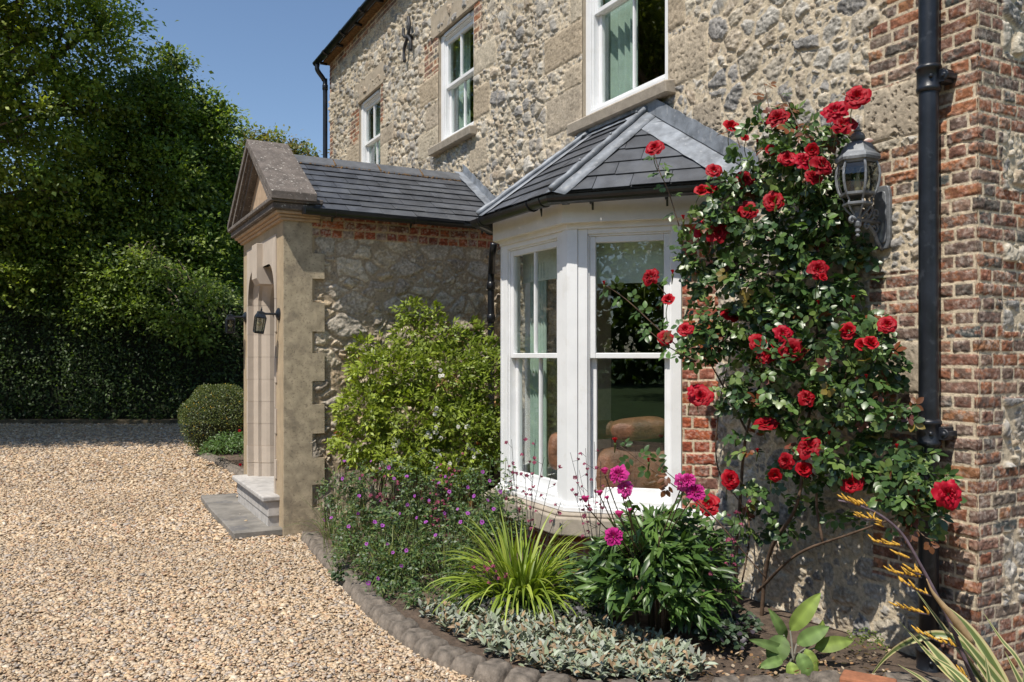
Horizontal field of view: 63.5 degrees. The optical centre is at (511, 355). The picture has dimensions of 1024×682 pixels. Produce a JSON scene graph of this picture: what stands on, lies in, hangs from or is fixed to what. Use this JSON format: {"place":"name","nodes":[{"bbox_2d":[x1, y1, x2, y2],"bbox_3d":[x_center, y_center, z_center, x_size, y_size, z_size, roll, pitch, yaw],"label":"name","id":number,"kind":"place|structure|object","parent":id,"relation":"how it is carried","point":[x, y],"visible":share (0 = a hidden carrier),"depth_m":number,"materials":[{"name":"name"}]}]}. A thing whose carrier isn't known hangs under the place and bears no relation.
{"place":"outdoors","nodes":[
{"label":"outdoors","id":0,"kind":"place"},
{"bbox_2d":[0,418,186,423],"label":"verge","id":1,"kind":"structure","parent":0,"point":[87,420],"depth_m":20.61,"materials":[{"name":"green plant"}]},
{"bbox_2d":[0,0,178,296],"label":"tree","id":2,"kind":"object","parent":1,"relation":"on","point":[63,88],"visible":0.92,"depth_m":20.36,"materials":[{"name":"green plant"}]},
{"bbox_2d":[0,280,243,419],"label":"clipped hedge","id":3,"kind":"object","parent":1,"relation":"on","point":[46,371],"visible":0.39,"depth_m":21.02,"materials":[{"name":"green plant"}]},
{"bbox_2d":[36,220,243,368],"bbox_3d":[-8.871,-0.776,20.357,5.500,5.164,2.820,0,0,17],"label":"tree","id":4,"kind":"object","parent":1,"relation":"on","point":[177,319],"visible":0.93,"depth_m":20.22,"materials":[{"name":"green plant"}]},
{"bbox_2d":[0,0,364,294],"label":"sky","id":5,"kind":"structure","parent":0,"point":[264,52],"materials":[{"name":"blue"}]},
{"bbox_2d":[214,447,243,468],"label":"bed soil","id":6,"kind":"structure","parent":0,"point":[237,460],"depth_m":13.50,"materials":[{"name":"brown soil"}]},
{"bbox_2d":[177,382,243,454],"bbox_3d":[-5.037,1.086,14.203,1.337,1.258,1.350,0,0,-28],"label":"round shrub","id":7,"kind":"object","parent":6,"relation":"on","point":[212,412],"visible":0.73,"depth_m":13.82,"materials":[{"name":"green plant"}]},
{"bbox_2d":[209,456,219,461],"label":"edging stone","id":8,"kind":"object","parent":6,"relation":"on","point":[212,458],"visible":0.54,"depth_m":13.18,"materials":[{"name":"grey stone"}]},
{"bbox_2d":[197,429,243,465],"bbox_3d":[-4.330,1.355,12.689,0.935,0.547,0.957,0,0,14],"label":"border plant","id":9,"kind":"object","parent":6,"relation":"on","point":[224,444],"visible":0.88,"depth_m":12.52,"materials":[{"name":"green plant"}]},
{"bbox_2d":[216,458,227,465],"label":"edging stone","id":10,"kind":"object","parent":6,"relation":"on","point":[219,461],"visible":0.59,"depth_m":12.79,"materials":[{"name":"grey stone"}]},
{"bbox_2d":[229,466,240,472],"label":"edging stone","id":11,"kind":"object","parent":6,"relation":"on","point":[231,469],"visible":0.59,"depth_m":11.99,"materials":[{"name":"grey stone"}]},
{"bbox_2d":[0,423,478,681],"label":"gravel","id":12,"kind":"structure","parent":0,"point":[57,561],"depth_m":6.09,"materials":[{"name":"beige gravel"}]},
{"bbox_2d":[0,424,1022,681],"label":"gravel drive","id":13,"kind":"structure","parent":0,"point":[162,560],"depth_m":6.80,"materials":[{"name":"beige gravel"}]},
{"bbox_2d":[222,462,233,468],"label":"edging stone","id":14,"kind":"object","parent":13,"relation":"on","point":[225,465],"visible":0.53,"depth_m":12.39,"materials":[{"name":"grey stone"}]},
{"bbox_2d":[233,467,243,474],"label":"edging stone","id":15,"kind":"object","parent":13,"relation":"on","point":[235,471],"visible":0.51,"depth_m":11.77,"materials":[{"name":"grey stone"}]},
{"bbox_2d":[201,493,282,539],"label":"stone slab","id":16,"kind":"structure","parent":13,"relation":"on","point":[225,510],"depth_m":8.34,"materials":[{"name":"stone"}]},
{"bbox_2d":[301,531,319,541],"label":"edging stone","id":17,"kind":"object","parent":13,"relation":"on","point":[305,534],"visible":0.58,"depth_m":7.53,"materials":[{"name":"grey stone"}]},
{"bbox_2d":[305,535,322,545],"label":"edging stone","id":18,"kind":"object","parent":13,"relation":"on","point":[309,538],"visible":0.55,"depth_m":7.38,"materials":[{"name":"grey stone"}]},
{"bbox_2d":[308,537,328,552],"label":"edging stone","id":19,"kind":"object","parent":13,"relation":"on","point":[313,542],"visible":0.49,"depth_m":7.20,"materials":[{"name":"grey stone"}]},
{"bbox_2d":[311,542,330,554],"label":"edging stone","id":20,"kind":"object","parent":13,"relation":"on","point":[317,546],"visible":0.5,"depth_m":7.05,"materials":[{"name":"grey stone"}]},
{"bbox_2d":[315,547,335,560],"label":"edging stone","id":21,"kind":"object","parent":13,"relation":"on","point":[319,551],"visible":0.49,"depth_m":6.88,"materials":[{"name":"grey stone"}]},
{"bbox_2d":[319,552,339,565],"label":"edging stone","id":22,"kind":"object","parent":13,"relation":"on","point":[321,560],"visible":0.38,"depth_m":6.74,"materials":[{"name":"grey stone"}]},
{"bbox_2d":[323,555,346,570],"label":"edging stone","id":23,"kind":"object","parent":13,"relation":"on","point":[326,565],"visible":0.24,"depth_m":6.56,"materials":[{"name":"grey stone"}]},
{"bbox_2d":[329,560,352,573],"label":"edging stone","id":24,"kind":"object","parent":13,"relation":"on","point":[347,566],"visible":0.28,"depth_m":6.40,"materials":[{"name":"grey stone"}]},
{"bbox_2d":[335,568,356,580],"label":"edging stone","id":25,"kind":"object","parent":13,"relation":"on","point":[350,571],"visible":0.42,"depth_m":6.24,"materials":[{"name":"grey stone"}]},
{"bbox_2d":[339,573,359,585],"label":"edging stone","id":26,"kind":"object","parent":13,"relation":"on","point":[342,583],"visible":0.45,"depth_m":6.07,"materials":[{"name":"grey stone"}]},
{"bbox_2d":[343,579,365,593],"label":"edging stone","id":27,"kind":"object","parent":13,"relation":"on","point":[347,585],"visible":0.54,"depth_m":5.92,"materials":[{"name":"grey stone"}]},
{"bbox_2d":[348,583,374,600],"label":"edging stone","id":28,"kind":"object","parent":13,"relation":"on","point":[354,589],"visible":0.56,"depth_m":5.75,"materials":[{"name":"grey stone"}]},
{"bbox_2d":[227,139,500,535],"bbox_3d":[-1.622,-0.290,9.149,2.550,3.980,2.402,0,0,-28],"label":"porch","id":29,"kind":"object","parent":13,"relation":"on","point":[337,252],"visible":0.75,"depth_m":8.27,"materials":[{"name":"stone"}]},
{"bbox_2d":[225,311,246,332],"bbox_3d":[-3.119,-0.381,9.341,0.219,0.256,0.120,0,0,-28],"label":"wall lantern","id":30,"kind":"object","parent":29,"relation":"attached to","point":[229,317],"depth_m":9.30,"materials":[{"name":"black metal"}]},
{"bbox_2d":[253,307,280,333],"bbox_3d":[-2.338,-0.337,7.884,0.232,0.263,0.134,0,0,-28],"label":"wall lantern","id":31,"kind":"object","parent":29,"relation":"attached to","point":[261,314],"depth_m":7.85,"materials":[{"name":"black metal"}]},
{"bbox_2d":[354,591,377,606],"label":"edging stone","id":32,"kind":"object","parent":13,"relation":"on","point":[360,598],"visible":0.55,"depth_m":5.60,"materials":[{"name":"grey stone"}]},
{"bbox_2d":[360,596,387,616],"bbox_3d":[-0.902,1.671,5.473,0.166,0.143,0.162,-1,1,-27],"label":"edging stone","id":33,"kind":"object","parent":13,"relation":"on","point":[368,604],"visible":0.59,"depth_m":5.43,"materials":[{"name":"grey stone"}]},
{"bbox_2d":[368,603,396,623],"bbox_3d":[-0.822,1.675,5.316,0.167,0.152,0.159,1,-1,-28],"label":"edging stone","id":34,"kind":"object","parent":13,"relation":"on","point":[377,611],"visible":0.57,"depth_m":5.28,"materials":[{"name":"grey stone"}]},
{"bbox_2d":[377,611,405,631],"bbox_3d":[-0.737,1.676,5.161,0.166,0.144,0.162,-1,1,-29],"label":"edging stone","id":35,"kind":"object","parent":13,"relation":"on","point":[384,621],"visible":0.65,"depth_m":5.12,"materials":[{"name":"grey stone"}]},
{"bbox_2d":[388,618,419,640],"bbox_3d":[-0.648,1.671,5.009,0.166,0.151,0.161,-1,-1,-31],"label":"edging stone","id":36,"kind":"object","parent":13,"relation":"on","point":[397,629],"visible":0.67,"depth_m":4.96,"materials":[{"name":"grey stone"}]},
{"bbox_2d":[399,627,432,649],"bbox_3d":[-0.553,1.679,4.860,0.176,0.132,0.162,3,-2,-32],"label":"edging stone","id":37,"kind":"object","parent":13,"relation":"on","point":[410,637],"visible":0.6,"depth_m":4.82,"materials":[{"name":"grey stone"}]},
{"bbox_2d":[412,635,448,661],"bbox_3d":[-0.454,1.675,4.713,0.179,0.142,0.159,2,-1,-35],"label":"edging stone","id":38,"kind":"object","parent":13,"relation":"on","point":[425,647],"visible":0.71,"depth_m":4.67,"materials":[{"name":"grey stone"}]},
{"bbox_2d":[430,644,465,668],"bbox_3d":[-0.345,1.684,4.574,0.161,0.136,0.162,2,0,-41],"label":"edging stone","id":39,"kind":"object","parent":13,"relation":"on","point":[445,656],"visible":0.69,"depth_m":4.53,"materials":[{"name":"grey stone"}]},
{"bbox_2d":[449,651,486,677],"bbox_3d":[-0.223,1.677,4.447,0.161,0.147,0.164,1,0,43],"label":"edging stone","id":40,"kind":"object","parent":13,"relation":"on","point":[466,663],"visible":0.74,"depth_m":4.40,"materials":[{"name":"grey stone"}]},
{"bbox_2d":[473,658,512,681],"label":"edging stone","id":41,"kind":"object","parent":13,"relation":"on","point":[494,669],"visible":0.93,"depth_m":4.28,"materials":[{"name":"grey stone"}]},
{"bbox_2d":[504,666,541,681],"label":"edging stone","id":42,"kind":"object","parent":13,"relation":"on","point":[520,674],"visible":0.97,"depth_m":4.20,"materials":[{"name":"grey stone"}]},
{"bbox_2d":[538,671,571,681],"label":"edging stone","id":43,"kind":"object","parent":13,"relation":"on","point":[550,676],"visible":1,"depth_m":4.13,"materials":[{"name":"grey stone"}]},
{"bbox_2d":[577,679,602,681],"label":"edging stone","id":44,"kind":"object","parent":13,"relation":"on","point":[581,680],"visible":1,"depth_m":4.12,"materials":[{"name":"grey stone"}]},
{"bbox_2d":[612,679,636,681],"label":"edging stone","id":45,"kind":"object","parent":13,"relation":"on","point":[626,680],"visible":1,"depth_m":4.09,"materials":[{"name":"grey stone"}]},
{"bbox_2d":[647,679,670,681],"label":"edging stone","id":46,"kind":"object","parent":13,"relation":"on","point":[665,680],"visible":1,"depth_m":4.09,"materials":[{"name":"grey stone"}]},
{"bbox_2d":[312,0,1023,677],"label":"house","id":47,"kind":"structure","parent":13,"relation":"on","point":[496,98],"depth_m":5.14,"materials":[{"name":"stone"}]},
{"bbox_2d":[361,89,379,163],"bbox_3d":[-2.100,-3.390,13.035,0.260,1.380,1.030,0,0,-28],"label":"window","id":48,"kind":"structure","parent":47,"relation":"in","point":[366,141],"depth_m":13.35,"materials":[{"name":"white paint"}]},
{"bbox_2d":[441,10,473,140],"bbox_3d":[-0.556,-3.390,10.181,0.260,1.380,1.040,0,0,-28],"label":"window","id":49,"kind":"structure","parent":47,"relation":"in","point":[464,73],"depth_m":10.48,"materials":[{"name":"white paint"}]},
{"bbox_2d":[470,99,758,576],"bbox_3d":[0.467,-0.225,7.037,1.255,3.850,3.752,0,0,-28],"label":"bay window","id":50,"kind":"structure","parent":47,"relation":"attached to","point":[579,247],"depth_m":6.34,"materials":[{"name":"white paint"}]},
{"bbox_2d":[520,256,529,472],"bbox_3d":[0.091,0.070,7.723,0.142,2.140,0.781,0,0,17],"label":"side sash window","id":51,"kind":"structure","parent":50,"relation":"in","point":[527,285],"depth_m":8.02,"materials":[{"name":"white paint"}]},
{"bbox_2d":[502,231,561,499],"bbox_3d":[0.241,0.070,6.922,0.218,2.140,1.026,0,0,-28],"label":"front sash window","id":52,"kind":"structure","parent":50,"relation":"in","point":[546,250],"depth_m":7.21,"materials":[{"name":"white paint"}]},
{"bbox_2d":[548,416,664,490],"bbox_3d":[0.939,0.843,6.541,1.358,0.746,0.458,0,0,9],"label":"leather armchair","id":53,"kind":"object","parent":50,"relation":"on","point":[641,428],"visible":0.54,"depth_m":6.36,"materials":[{"name":"brown leather"}]},
{"bbox_2d":[578,225,681,507],"bbox_3d":[0.907,0.070,6.323,0.781,2.140,0.218,0,0,17],"label":"side sash window","id":54,"kind":"structure","parent":50,"relation":"in","point":[604,254],"depth_m":6.33,"materials":[{"name":"white paint"}]},
{"bbox_2d":[586,0,667,115],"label":"window","id":55,"kind":"structure","parent":47,"relation":"in","point":[612,28],"depth_m":7.56,"materials":[{"name":"white paint"}]},
{"bbox_2d":[835,119,891,250],"bbox_3d":[2.008,-0.974,4.721,0.352,0.737,0.216,0,0,-28],"label":"coach lantern","id":56,"kind":"object","parent":47,"relation":"attached to","point":[858,151],"visible":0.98,"depth_m":4.69,"materials":[{"name":"grey metal"}]},
{"bbox_2d":[712,674,739,681],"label":"edging stone","id":57,"kind":"object","parent":13,"relation":"on","point":[732,678],"visible":1,"depth_m":4.12,"materials":[{"name":"grey stone"}]},
{"bbox_2d":[743,675,776,681],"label":"edging stone","id":58,"kind":"object","parent":13,"relation":"on","point":[763,678],"visible":1,"depth_m":4.13,"materials":[{"name":"grey stone"}]},
{"bbox_2d":[775,673,810,681],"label":"edging stone","id":59,"kind":"object","parent":13,"relation":"on","point":[788,677],"visible":0.99,"depth_m":4.17,"materials":[{"name":"grey stone"}]},
{"bbox_2d":[809,670,840,681],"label":"edging stone","id":60,"kind":"object","parent":13,"relation":"on","point":[827,676],"visible":0.88,"depth_m":4.17,"materials":[{"name":"grey stone"}]},
{"bbox_2d":[839,669,896,681],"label":"loose brick","id":61,"kind":"object","parent":13,"relation":"on","point":[850,676],"visible":1,"depth_m":4.06,"materials":[{"name":"orange brick"}]},
{"bbox_2d":[882,671,912,681],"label":"edging stone","id":62,"kind":"object","parent":13,"relation":"on","point":[898,676],"visible":0.82,"depth_m":4.18,"materials":[{"name":"grey stone"}]},
{"bbox_2d":[924,675,951,681],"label":"edging stone","id":63,"kind":"object","parent":13,"relation":"on","point":[932,679],"visible":0.82,"depth_m":4.11,"materials":[{"name":"grey stone"}]},
{"bbox_2d":[310,512,1022,681],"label":"flower bed soil","id":64,"kind":"structure","parent":0,"point":[893,662],"depth_m":4.79,"materials":[{"name":"brown soil"}]},
{"bbox_2d":[330,570,350,581],"bbox_3d":[-1.271,1.621,6.100,0.160,0.066,0.178,0,0,-28],"label":"ivy seedling","id":65,"kind":"object","parent":64,"relation":"on","point":[334,576],"visible":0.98,"depth_m":6.08,"materials":[{"name":"green plant"}]},
{"bbox_2d":[360,465,401,550],"bbox_3d":[-1.047,1.288,6.912,0.353,0.745,0.357,0,0,-28],"label":"columbine","id":66,"kind":"object","parent":64,"relation":"on","point":[379,493],"visible":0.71,"depth_m":6.92,"materials":[{"name":"green plant"}]},
{"bbox_2d":[280,478,500,592],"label":"grass","id":67,"kind":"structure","parent":64,"relation":"on","point":[393,539],"depth_m":6.79,"materials":[{"name":"green plant"}]},
{"bbox_2d":[322,295,500,525],"bbox_3d":[-0.828,0.527,7.790,1.768,2.253,1.194,0,0,-28],"label":"shrub","id":68,"kind":"object","parent":64,"relation":"on","point":[455,413],"visible":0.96,"depth_m":7.74,"materials":[{"name":"green plant"}]},
{"bbox_2d":[314,451,535,608],"bbox_3d":[-0.598,1.246,6.488,1.722,0.868,2.264,0,0,-28],"label":"geranium patch","id":69,"kind":"object","parent":64,"relation":"on","point":[490,509],"visible":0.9,"depth_m":6.43,"materials":[{"name":"green plant"}]},
{"bbox_2d":[413,452,463,560],"bbox_3d":[-0.571,1.232,6.722,0.314,0.859,0.507,0,0,43],"label":"columbine","id":70,"kind":"object","parent":64,"relation":"on","point":[438,519],"visible":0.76,"depth_m":6.68,"materials":[{"name":"green plant"}]},
{"bbox_2d":[457,590,491,614],"bbox_3d":[-0.205,1.568,5.295,0.291,0.122,0.305,0,0,-28],"label":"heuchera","id":71,"kind":"object","parent":64,"relation":"on","point":[476,604],"visible":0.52,"depth_m":5.23,"materials":[{"name":"green plant"}]},
{"bbox_2d":[471,560,532,609],"bbox_3d":[-0.041,1.485,5.256,0.407,0.353,0.292,0,0,-28],"label":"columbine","id":72,"kind":"object","parent":64,"relation":"on","point":[487,568],"visible":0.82,"depth_m":5.27,"materials":[{"name":"green plant"}]},
{"bbox_2d":[484,596,528,618],"bbox_3d":[-0.043,1.573,5.192,0.287,0.127,0.293,0,0,-28],"label":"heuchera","id":73,"kind":"object","parent":64,"relation":"on","point":[492,602],"visible":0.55,"depth_m":5.15,"materials":[{"name":"green plant"}]},
{"bbox_2d":[421,504,603,631],"bbox_3d":[0.024,1.484,5.458,1.280,0.897,1.334,0,0,6],"label":"day lily","id":74,"kind":"object","parent":64,"relation":"on","point":[528,576],"visible":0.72,"depth_m":5.37,"materials":[{"name":"green plant"}]},
{"bbox_2d":[504,435,561,578],"bbox_3d":[0.172,1.113,5.936,0.416,1.096,0.291,0,0,16],"label":"columbine","id":75,"kind":"object","parent":64,"relation":"on","point":[530,494],"visible":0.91,"depth_m":5.90,"materials":[{"name":"green plant"}]},
{"bbox_2d":[542,597,578,620],"bbox_3d":[0.308,1.578,5.158,0.286,0.122,0.307,0,0,-28],"label":"heuchera","id":76,"kind":"object","parent":64,"relation":"on","point":[560,611],"visible":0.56,"depth_m":5.10,"materials":[{"name":"green plant"}]},
{"bbox_2d":[544,551,585,582],"bbox_3d":[0.422,1.496,5.914,0.436,0.196,0.411,0,0,-28],"label":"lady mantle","id":77,"kind":"object","parent":64,"relation":"on","point":[575,566],"visible":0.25,"depth_m":5.90,"materials":[{"name":"green plant"}]},
{"bbox_2d":[417,586,717,681],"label":"lambs ear carpet","id":78,"kind":"object","parent":64,"relation":"on","point":[572,641],"visible":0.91,"depth_m":4.58,"materials":[{"name":"green plant"}]},
{"bbox_2d":[558,573,590,600],"bbox_3d":[0.488,1.507,5.469,0.446,0.184,0.433,0,0,-28],"label":"lady mantle","id":79,"kind":"object","parent":64,"relation":"on","point":[565,590],"visible":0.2,"depth_m":5.41,"materials":[{"name":"green plant"}]},
{"bbox_2d":[563,602,606,622],"bbox_3d":[0.434,1.571,5.076,0.271,0.124,0.298,0,0,24],"label":"heuchera","id":80,"kind":"object","parent":64,"relation":"on","point":[591,609],"visible":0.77,"depth_m":5.03,"materials":[{"name":"green plant"}]},
{"bbox_2d":[570,442,616,590],"bbox_3d":[0.571,1.121,5.588,0.324,1.080,0.325,0,0,-28],"label":"columbine","id":81,"kind":"object","parent":64,"relation":"on","point":[584,515],"visible":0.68,"depth_m":5.59,"materials":[{"name":"green plant"}]},
{"bbox_2d":[576,590,639,615],"bbox_3d":[0.619,1.507,5.236,0.446,0.173,0.440,0,0,-28],"label":"lady mantle","id":82,"kind":"object","parent":64,"relation":"on","point":[597,612],"visible":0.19,"depth_m":5.15,"materials":[{"name":"green plant"}]},
{"bbox_2d":[561,464,745,635],"bbox_3d":[0.848,1.129,4.987,1.081,1.062,1.125,0,0,-11],"label":"peony","id":83,"kind":"object","parent":64,"relation":"on","point":[658,554],"visible":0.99,"depth_m":4.71,"materials":[{"name":"green plant"}]},
{"bbox_2d":[673,609,709,632],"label":"purple columbine","id":84,"kind":"object","parent":64,"relation":"on","point":[675,626],"visible":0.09,"depth_m":4.85,"materials":[{"name":"green plant"}]},
{"bbox_2d":[693,592,735,616],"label":"purple columbine","id":85,"kind":"object","parent":64,"relation":"on","point":[719,607],"visible":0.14,"depth_m":5.09,"materials":[{"name":"green plant"}]},
{"bbox_2d":[691,615,746,648],"bbox_3d":[1.167,1.546,4.651,0.279,0.163,0.303,0,0,-28],"label":"purple columbine","id":86,"kind":"object","parent":64,"relation":"on","point":[720,635],"visible":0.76,"depth_m":4.61,"materials":[{"name":"green plant"}]},
{"bbox_2d":[692,499,751,647],"bbox_3d":[1.185,1.244,4.757,0.339,0.832,0.299,0,0,34],"label":"columbine","id":87,"kind":"object","parent":64,"relation":"on","point":[745,635],"visible":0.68,"depth_m":4.74,"materials":[{"name":"green plant"}]},
{"bbox_2d":[719,605,763,633],"bbox_3d":[1.337,1.548,4.870,0.291,0.143,0.277,0,0,-28],"label":"purple columbine","id":88,"kind":"object","parent":64,"relation":"on","point":[748,618],"visible":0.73,"depth_m":4.83,"materials":[{"name":"green plant"}]},
{"bbox_2d":[599,81,966,615],"bbox_3d":[1.648,0.063,4.811,1.870,3.616,1.401,0,0,43],"label":"climbing rose","id":89,"kind":"object","parent":64,"relation":"on","point":[810,252],"visible":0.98,"depth_m":4.88,"materials":[{"name":"green plant"}]},
{"bbox_2d":[682,638,890,677],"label":"fallen leaves","id":90,"kind":"object","parent":64,"relation":"on","point":[751,654],"visible":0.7,"depth_m":4.40,"materials":[{"name":"plant"}]},
{"bbox_2d":[749,592,852,675],"bbox_3d":[1.539,1.498,4.464,0.597,0.410,0.310,0,0,-28],"label":"broadleaf plant","id":91,"kind":"object","parent":64,"relation":"on","point":[778,649],"visible":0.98,"depth_m":4.46,"materials":[{"name":"green plant"}]},
{"bbox_2d":[846,627,888,653],"bbox_3d":[1.948,1.558,4.569,0.258,0.125,0.240,0,0,33],"label":"weed","id":92,"kind":"object","parent":64,"relation":"on","point":[877,640],"visible":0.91,"depth_m":4.54,"materials":[{"name":"green plant"}]},
{"bbox_2d":[837,493,1023,681],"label":"flax","id":93,"kind":"object","parent":64,"relation":"on","point":[987,663],"visible":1,"depth_m":3.94,"materials":[{"name":"green plant"}]},
{"label":"ground","id":94,"kind":"structure","parent":0,"visible":0},
{"bbox_2d":[0,35,240,334],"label":"tree","id":95,"kind":"object","parent":94,"relation":"on","point":[26,269],"visible":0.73,"depth_m":21.59,"materials":[{"name":"green plant"}]},
{"bbox_2d":[141,77,264,304],"bbox_3d":[-8.763,-3.083,23.682,4.404,9.824,4.750,0,0,-28],"label":"tree","id":96,"kind":"object","parent":94,"relation":"on","point":[228,151],"visible":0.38,"depth_m":23.34,"materials":[{"name":"green plant"}]},
{"bbox_2d":[231,122,329,259],"bbox_3d":[-8.768,-3.426,31.099,5.556,10.515,5.617,0,0,-28],"label":"tree","id":97,"kind":"object","parent":94,"relation":"on","point":[296,148],"visible":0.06,"depth_m":30.73,"materials":[{"name":"green plant"}]}
]}

